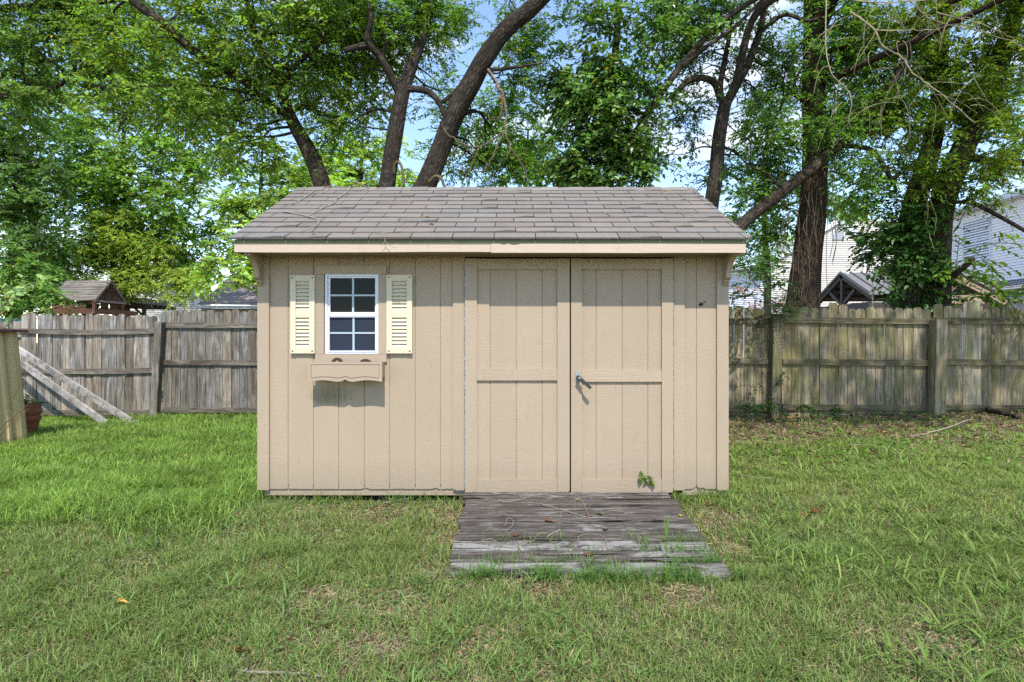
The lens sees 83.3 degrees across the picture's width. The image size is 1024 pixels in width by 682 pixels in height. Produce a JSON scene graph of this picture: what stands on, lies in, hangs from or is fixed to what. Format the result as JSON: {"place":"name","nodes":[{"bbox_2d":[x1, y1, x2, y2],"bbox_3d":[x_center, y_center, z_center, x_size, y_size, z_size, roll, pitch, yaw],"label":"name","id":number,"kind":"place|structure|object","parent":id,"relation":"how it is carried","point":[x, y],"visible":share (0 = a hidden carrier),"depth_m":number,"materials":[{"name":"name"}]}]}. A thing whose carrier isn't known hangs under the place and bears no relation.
{"place":"outdoors","nodes":[
{"label":"outdoors","id":0,"kind":"place"},
{"bbox_2d":[47,278,137,328],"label":"play tower","id":1,"kind":"structure","parent":0,"point":[105,294],"depth_m":18.44,"materials":[{"name":"brown wood"}]},
{"bbox_2d":[331,358,342,361],"bbox_3d":[-1.341,0.159,4.417,0.092,0.063,0.030,0,0,0],"label":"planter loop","id":2,"kind":"object","parent":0,"point":[337,359],"visible":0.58,"depth_m":4.40,"materials":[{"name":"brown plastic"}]},
{"bbox_2d":[0,357,1023,681],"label":"ground","id":3,"kind":"structure","parent":0,"point":[458,497],"depth_m":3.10,"materials":[{"name":"green plant"}]},
{"bbox_2d":[0,321,20,357],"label":"picket fence","id":4,"kind":"object","parent":3,"relation":"on","point":[16,325],"visible":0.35,"depth_m":11.20,"materials":[{"name":"grey wood"}]},
{"bbox_2d":[0,318,20,327],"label":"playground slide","id":5,"kind":"object","parent":3,"relation":"on","point":[3,319],"visible":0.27,"depth_m":13.38,"materials":[{"name":"teal plastic"}]},
{"bbox_2d":[0,369,27,435],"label":"briar","id":6,"kind":"object","parent":3,"relation":"on","point":[10,411],"visible":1,"depth_m":6.30,"materials":[{"name":"brown plant"}]},
{"bbox_2d":[0,327,28,442],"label":"metal shed","id":7,"kind":"structure","parent":3,"relation":"on","point":[10,376],"depth_m":7.00,"materials":[{"name":"metal"}]},
{"bbox_2d":[0,274,62,328],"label":"sapling","id":8,"kind":"object","parent":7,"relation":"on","point":[15,289],"visible":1,"depth_m":6.86,"materials":[{"name":"green plant"}]},
{"bbox_2d":[25,402,42,434],"bbox_3d":[-6.555,1.077,7.750,0.380,0.465,0.380,0,0,0],"label":"flower pot","id":9,"kind":"object","parent":3,"relation":"on","point":[33,415],"visible":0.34,"depth_m":7.70,"materials":[{"name":"ceramic"}]},
{"bbox_2d":[24,394,48,404],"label":"potted plant","id":10,"kind":"object","parent":9,"relation":"on","point":[26,401],"visible":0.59,"depth_m":7.75,"materials":[{"name":"green plant"}]},
{"bbox_2d":[0,234,85,318],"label":"shrubby tree","id":11,"kind":"object","parent":3,"relation":"on","point":[30,268],"visible":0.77,"depth_m":15.58,"materials":[{"name":"green plant"}]},
{"bbox_2d":[0,35,106,317],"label":"dark tree","id":12,"kind":"object","parent":3,"relation":"on","point":[15,203],"visible":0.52,"depth_m":20.36,"materials":[{"name":"green plant"}]},
{"bbox_2d":[20,358,107,423],"bbox_3d":[-7.229,0.598,8.910,2.431,1.368,0.035,0,0,14],"label":"plank","id":13,"kind":"object","parent":3,"relation":"on","point":[63,393],"visible":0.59,"depth_m":8.81,"materials":[{"name":"grey wood"}]},
{"bbox_2d":[19,346,132,420],"bbox_3d":[-7.175,0.527,9.085,2.730,1.510,0.035,0,0,10],"label":"plank","id":14,"kind":"object","parent":3,"relation":"on","point":[76,386],"visible":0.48,"depth_m":9.01,"materials":[{"name":"grey wood"}]},
{"bbox_2d":[0,0,194,165],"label":"overhanging tree","id":15,"kind":"object","parent":3,"relation":"on","point":[23,51],"visible":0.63,"depth_m":9.42,"materials":[{"name":"green plant"}]},
{"bbox_2d":[117,598,127,602],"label":"fallen leaf","id":16,"kind":"object","parent":3,"relation":"on","point":[121,600],"visible":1,"depth_m":2.86,"materials":[{"name":"plant"}]},
{"bbox_2d":[31,205,224,315],"bbox_3d":[-15.610,-2.083,22.713,8.549,6.775,3.106,0,0,7],"label":"locust tree","id":17,"kind":"object","parent":3,"relation":"on","point":[130,284],"visible":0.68,"depth_m":22.27,"materials":[{"name":"green plant"}]},
{"bbox_2d":[0,0,267,310],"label":"broadleaf tree","id":18,"kind":"object","parent":3,"relation":"on","point":[111,180],"visible":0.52,"depth_m":23.18,"materials":[{"name":"green plant"}]},
{"bbox_2d":[18,309,256,417],"bbox_3d":[-5.119,0.404,9.433,5.976,1.869,0.181,0,0,0],"label":"picket fence","id":19,"kind":"object","parent":3,"relation":"on","point":[201,362],"visible":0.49,"depth_m":9.50,"materials":[{"name":"grey wood"}]},
{"bbox_2d":[124,297,175,368],"bbox_3d":[-15.667,-0.228,24.600,1.540,3.095,2.200,0,0,0],"label":"pergola","id":20,"kind":"object","parent":3,"relation":"on","point":[144,306],"visible":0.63,"depth_m":23.82,"materials":[{"name":"brown wood"}]},
{"bbox_2d":[117,244,256,321],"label":"house","id":21,"kind":"structure","parent":3,"relation":"on","point":[240,296],"depth_m":31.82,"materials":[{"name":"beige plastic"}]},
{"bbox_2d":[8,0,423,201],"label":"leaning tree","id":22,"kind":"object","parent":3,"relation":"on","point":[313,58],"visible":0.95,"depth_m":8.56,"materials":[{"name":"green plant"}]},
{"bbox_2d":[232,646,250,651],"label":"fallen leaf","id":23,"kind":"object","parent":3,"relation":"on","point":[237,648],"visible":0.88,"depth_m":2.50,"materials":[{"name":"brown plant"}]},
{"bbox_2d":[177,129,338,299],"bbox_3d":[-8.585,-3.062,19.685,4.774,8.729,4.470,0,0,31],"label":"maple tree","id":24,"kind":"object","parent":3,"relation":"on","point":[238,207],"visible":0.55,"depth_m":19.45,"materials":[{"name":"green plant"}]},
{"bbox_2d":[228,664,322,676],"bbox_3d":[-0.989,1.368,2.380,0.446,0.017,0.035,0,0,11],"label":"stick","id":25,"kind":"object","parent":3,"relation":"on","point":[261,671],"visible":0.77,"depth_m":2.38,"materials":[{"name":"wood"}]},
{"bbox_2d":[280,121,425,195],"bbox_3d":[-6.054,-3.568,22.103,6.393,9.741,2.998,0,0,7],"label":"pale tree","id":26,"kind":"object","parent":3,"relation":"on","point":[344,171],"visible":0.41,"depth_m":21.62,"materials":[{"name":"green plant"}]},
{"bbox_2d":[379,495,416,502],"bbox_3d":[-0.902,1.235,4.554,0.315,0.021,0.277,0,0,0],"label":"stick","id":27,"kind":"object","parent":3,"relation":"on","point":[397,499],"visible":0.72,"depth_m":4.50,"materials":[{"name":"wood"}]},
{"bbox_2d":[288,0,578,186],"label":"twin trunk tree","id":28,"kind":"object","parent":3,"relation":"on","point":[418,26],"visible":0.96,"depth_m":8.56,"materials":[{"name":"green plant"}]},
{"bbox_2d":[392,161,404,186],"bbox_3d":[-1.577,-2.303,7.968,0.262,0.381,0.064,0,0,44],"label":"bent stub","id":29,"kind":"object","parent":28,"relation":"attached to","point":[401,167],"visible":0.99,"depth_m":7.92,"materials":[{"name":"brown wood"}]},
{"bbox_2d":[428,174,445,186],"bbox_3d":[-1.040,-2.184,7.942,0.288,0.221,0.058,0,0,24],"label":"bent stub","id":30,"kind":"object","parent":28,"relation":"attached to","point":[432,178],"visible":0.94,"depth_m":7.91,"materials":[{"name":"brown wood"}]},
{"bbox_2d":[443,68,528,183],"bbox_3d":[-0.359,-2.909,7.728,1.164,1.638,0.332,0,0,0],"label":"dead branch","id":31,"kind":"object","parent":28,"relation":"hanging from","point":[500,96],"visible":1,"depth_m":7.69,"materials":[{"name":"brown wood"}]},
{"bbox_2d":[229,187,751,494],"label":"garden shed","id":32,"kind":"structure","parent":3,"relation":"on","point":[536,339],"depth_m":4.49,"materials":[{"name":"beige paint"}]},
{"bbox_2d":[282,211,318,231],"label":"twig","id":33,"kind":"object","parent":32,"relation":"on","point":[303,215],"visible":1,"depth_m":4.65,"materials":[{"name":"grey wood"}]},
{"bbox_2d":[282,185,347,205],"bbox_3d":[-1.860,-1.319,5.266,0.247,0.339,0.713,0,0,33],"label":"twig","id":34,"kind":"object","parent":32,"relation":"on","point":[313,194],"visible":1,"depth_m":5.31,"materials":[{"name":"wood"}]},
{"bbox_2d":[306,179,369,217],"bbox_3d":[-1.576,-1.254,5.090,0.176,0.532,0.935,0,0,19],"label":"twig","id":35,"kind":"object","parent":32,"relation":"on","point":[342,195],"visible":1,"depth_m":5.25,"materials":[{"name":"brown wood"}]},
{"bbox_2d":[325,274,377,353],"bbox_3d":[-1.248,-0.210,4.504,0.415,0.621,0.052,0,0,0],"label":"window","id":36,"kind":"structure","parent":32,"relation":"in","point":[351,300],"depth_m":4.50,"materials":[{"name":"white plastic"}]},
{"bbox_2d":[464,258,569,491],"bbox_3d":[0.038,0.267,4.494,0.818,1.816,0.055,0,0,0],"label":"door","id":37,"kind":"structure","parent":32,"relation":"in","point":[517,312],"depth_m":4.49,"materials":[{"name":"beige paint"}]},
{"bbox_2d":[571,258,673,492],"bbox_3d":[0.857,0.267,4.457,0.799,1.817,0.131,0,0,0],"label":"door","id":38,"kind":"structure","parent":32,"relation":"in","point":[622,319],"depth_m":4.49,"materials":[{"name":"beige paint"}]},
{"bbox_2d":[637,471,654,486],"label":"weed","id":39,"kind":"object","parent":32,"relation":"on","point":[652,483],"visible":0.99,"depth_m":4.46,"materials":[{"name":"green plant"}]},
{"bbox_2d":[464,104,566,186],"bbox_3d":[0.453,-3.427,19.899,4.308,9.459,2.912,0,0,0],"label":"distant tree","id":40,"kind":"object","parent":3,"relation":"on","point":[535,183],"visible":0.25,"depth_m":19.65,"materials":[{"name":"green plant"}]},
{"bbox_2d":[449,492,730,581],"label":"wooden ramp","id":41,"kind":"structure","parent":3,"relation":"on","point":[647,513],"depth_m":3.74,"materials":[{"name":"grey wood"}]},
{"bbox_2d":[498,492,555,501],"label":"twig","id":42,"kind":"object","parent":41,"relation":"on","point":[524,498],"visible":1,"depth_m":4.31,"materials":[{"name":"wood"}]},
{"bbox_2d":[539,503,615,518],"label":"twig","id":43,"kind":"object","parent":41,"relation":"on","point":[573,513],"visible":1,"depth_m":4.02,"materials":[{"name":"brown wood"}]},
{"bbox_2d":[524,0,762,186],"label":"dense tree","id":44,"kind":"object","parent":3,"relation":"on","point":[625,150],"visible":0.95,"depth_m":8.28,"materials":[{"name":"green plant"}]},
{"bbox_2d":[654,516,668,556],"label":"grass stalk","id":45,"kind":"object","parent":3,"relation":"on","point":[666,529],"depth_m":3.39,"materials":[{"name":"green plant"}]},
{"bbox_2d":[665,563,674,581],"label":"grass stalk","id":46,"kind":"object","parent":3,"relation":"on","point":[667,573],"depth_m":3.17,"materials":[{"name":"green plant"}]},
{"bbox_2d":[626,0,818,208],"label":"forked tree","id":47,"kind":"object","parent":3,"relation":"on","point":[718,172],"visible":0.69,"depth_m":9.09,"materials":[{"name":"green plant"}]},
{"bbox_2d":[730,285,874,311],"bbox_3d":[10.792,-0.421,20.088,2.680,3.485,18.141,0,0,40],"label":"red shrub","id":48,"kind":"object","parent":3,"relation":"on","point":[758,305],"visible":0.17,"depth_m":13.56,"materials":[{"name":"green plant"}]},
{"bbox_2d":[729,218,897,356],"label":"house","id":49,"kind":"structure","parent":3,"relation":"on","point":[840,262],"depth_m":35.99,"materials":[{"name":"beige plastic"}]},
{"bbox_2d":[731,280,739,304],"bbox_3d":[14.556,-3.160,37.502,0.060,1.564,0.547,0,0,-44],"label":"window","id":50,"kind":"structure","parent":49,"relation":"in","point":[738,302],"depth_m":37.49,"materials":[{"name":"white plastic"}]},
{"bbox_2d":[758,280,763,304],"bbox_3d":[15.788,-3.153,36.231,0.060,1.710,0.629,0,0,-44],"label":"window","id":51,"kind":"structure","parent":49,"relation":"in","point":[758,280],"depth_m":36.36,"materials":[{"name":"white plastic"}]},
{"bbox_2d":[758,174,880,250],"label":"distant tree","id":52,"kind":"object","parent":3,"relation":"on","point":[830,218],"visible":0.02,"depth_m":46.36,"materials":[{"name":"green plant"}]},
{"bbox_2d":[722,1,950,284],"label":"leaning tree","id":53,"kind":"object","parent":3,"relation":"on","point":[834,149],"visible":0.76,"depth_m":8.80,"materials":[{"name":"green plant"}]},
{"bbox_2d":[729,258,799,321],"bbox_3d":[3.542,-0.727,8.452,1.552,1.051,1.470,0,0,0],"label":"leafy shoot","id":54,"kind":"object","parent":53,"relation":"hanging from","point":[758,275],"visible":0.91,"depth_m":8.25,"materials":[{"name":"green plant"}]},
{"bbox_2d":[696,34,1023,305],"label":"distant tree","id":55,"kind":"object","parent":3,"relation":"on","point":[830,195],"visible":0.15,"depth_m":13.94,"materials":[{"name":"green plant"}]},
{"bbox_2d":[736,0,1005,409],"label":"straight trunk tree","id":56,"kind":"object","parent":3,"relation":"on","point":[811,35],"visible":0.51,"depth_m":9.22,"materials":[{"name":"green plant"}]},
{"bbox_2d":[780,138,839,298],"bbox_3d":[4.628,-1.931,8.950,0.927,2.590,0.008,0,0,0],"label":"climbing vine","id":57,"kind":"object","parent":56,"relation":"hanging from","point":[783,222],"visible":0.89,"depth_m":8.95,"materials":[{"name":"plant"}]},
{"bbox_2d":[729,301,1023,418],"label":"picket fence","id":58,"kind":"object","parent":3,"relation":"on","point":[837,357],"visible":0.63,"depth_m":8.75,"materials":[{"name":"brown wood"}]},
{"bbox_2d":[756,288,821,341],"bbox_3d":[4.061,-0.398,8.386,1.063,0.899,0.760,0,0,15],"label":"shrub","id":59,"kind":"object","parent":58,"relation":"on","point":[772,306],"visible":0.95,"depth_m":8.43,"materials":[{"name":"green plant"}]},
{"bbox_2d":[729,408,1023,478],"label":"leaf litter","id":60,"kind":"object","parent":3,"relation":"on","point":[881,423],"visible":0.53,"depth_m":7.49,"materials":[{"name":"plant"}]},
{"bbox_2d":[796,0,1023,318],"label":"ivy clad tree","id":61,"kind":"object","parent":3,"relation":"on","point":[991,61],"visible":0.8,"depth_m":8.80,"materials":[{"name":"green plant"}]},
{"bbox_2d":[838,159,977,317],"bbox_3d":[6.251,-1.524,9.335,2.319,2.961,1.407,0,0,0],"label":"ivy","id":62,"kind":"object","parent":61,"relation":"attached to","point":[887,237],"visible":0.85,"depth_m":9.11,"materials":[{"name":"green plant"}]},
{"bbox_2d":[801,0,1023,150],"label":"dead vine","id":63,"kind":"object","parent":61,"relation":"hanging from","point":[879,40],"visible":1,"depth_m":6.89,"materials":[{"name":"brown wood"}]},
{"bbox_2d":[867,143,957,256],"bbox_3d":[6.216,-2.190,8.949,1.422,1.776,0.035,0,0,0],"label":"climbing vine","id":64,"kind":"object","parent":61,"relation":"attached to","point":[922,189],"visible":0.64,"depth_m":8.95,"materials":[{"name":"brown wood"}]},
{"bbox_2d":[926,232,1023,322],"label":"leafy shoot","id":65,"kind":"object","parent":61,"relation":"hanging from","point":[1002,294],"visible":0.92,"depth_m":8.86,"materials":[{"name":"green plant"}]},
{"bbox_2d":[820,271,1003,317],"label":"pavilion","id":66,"kind":"structure","parent":3,"relation":"on","point":[844,289],"depth_m":21.47,"materials":[{"name":"grey metal"}]},
{"bbox_2d":[874,263,1008,305],"bbox_3d":[11.181,-0.494,15.276,1.334,3.390,3.692,0,0,9],"label":"gazebo","id":67,"kind":"object","parent":3,"relation":"on","point":[972,290],"visible":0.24,"depth_m":13.85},
{"bbox_2d":[911,419,992,436],"bbox_3d":[5.556,1.084,6.987,1.693,0.076,0.606,0,0,-33],"label":"stick","id":68,"kind":"object","parent":3,"relation":"on","point":[948,427],"visible":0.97,"depth_m":7.11,"materials":[{"name":"brown wood"}]},
{"bbox_2d":[952,177,1023,366],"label":"house","id":69,"kind":"structure","parent":3,"relation":"on","point":[978,234],"depth_m":23.25,"materials":[{"name":"white plastic"}]},
{"bbox_2d":[962,215,991,263],"bbox_3d":[19.570,-4.244,24.275,0.060,1.786,1.490,0,0,0],"label":"window","id":70,"kind":"structure","parent":69,"relation":"in","point":[975,220],"depth_m":24.18,"materials":[{"name":"white plastic"}]},
{"bbox_2d":[986,407,1021,418],"bbox_3d":[7.037,1.030,8.272,0.090,0.081,0.853,0,0,18],"label":"log","id":71,"kind":"object","parent":3,"relation":"on","point":[1006,413],"visible":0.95,"depth_m":8.17,"materials":[{"name":"brown wood"}]},
{"bbox_2d":[0,0,1023,315],"label":"sky","id":72,"kind":"structure","parent":0,"point":[411,132],"materials":[{"name":"blue"}]}
]}

